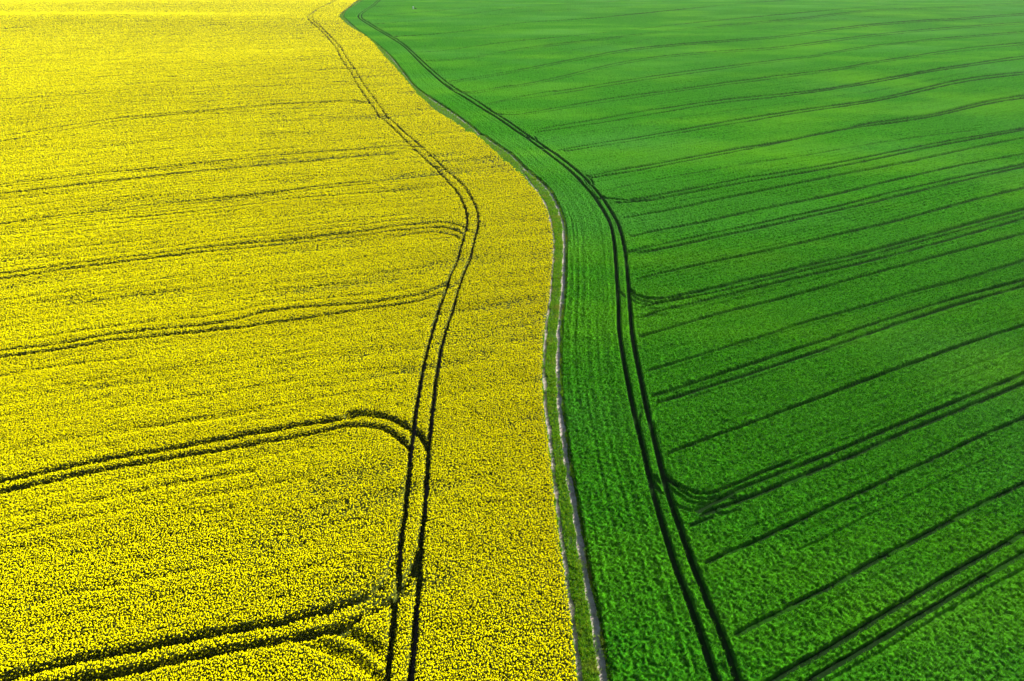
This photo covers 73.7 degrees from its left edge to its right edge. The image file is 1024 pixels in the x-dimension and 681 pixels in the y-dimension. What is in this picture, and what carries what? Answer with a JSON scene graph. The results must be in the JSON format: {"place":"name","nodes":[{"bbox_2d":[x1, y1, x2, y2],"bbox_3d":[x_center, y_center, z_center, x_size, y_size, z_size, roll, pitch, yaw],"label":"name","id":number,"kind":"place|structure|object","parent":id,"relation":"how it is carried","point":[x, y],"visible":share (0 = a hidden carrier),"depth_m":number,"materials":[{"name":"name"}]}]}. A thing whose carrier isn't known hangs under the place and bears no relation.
{"place":"outdoors","nodes":[
{"label":"outdoors","id":0,"kind":"place"},
{"bbox_2d":[336,50,477,680],"bbox_3d":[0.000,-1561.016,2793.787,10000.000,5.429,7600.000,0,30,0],"label":"ground","id":1,"kind":"structure","parent":0,"point":[414,652],"depth_m":73.39,"materials":[{"name":"soil"}]},
{"bbox_2d":[0,0,578,680],"bbox_3d":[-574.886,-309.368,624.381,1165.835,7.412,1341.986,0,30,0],"label":"rapeseed crop","id":2,"kind":"object","parent":1,"relation":"on","point":[234,246],"visible":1,"depth_m":86.75,"materials":[{"name":"yellow plant"}]},
{"bbox_2d":[339,0,611,680],"bbox_3d":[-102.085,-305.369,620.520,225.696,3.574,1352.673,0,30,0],"label":"grass","id":3,"kind":"structure","parent":1,"relation":"on","point":[587,654],"depth_m":76.49,"materials":[{"name":"green plant"}]},
{"bbox_2d":[344,0,1023,680],"bbox_3d":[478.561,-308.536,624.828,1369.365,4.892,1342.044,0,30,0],"label":"wheat crop","id":4,"kind":"object","parent":1,"relation":"on","point":[792,360],"visible":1,"depth_m":101.56,"materials":[{"name":"green plant"}]},
{"bbox_2d":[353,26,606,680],"bbox_3d":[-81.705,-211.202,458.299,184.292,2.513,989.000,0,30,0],"label":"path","id":5,"kind":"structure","parent":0,"point":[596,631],"depth_m":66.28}
]}

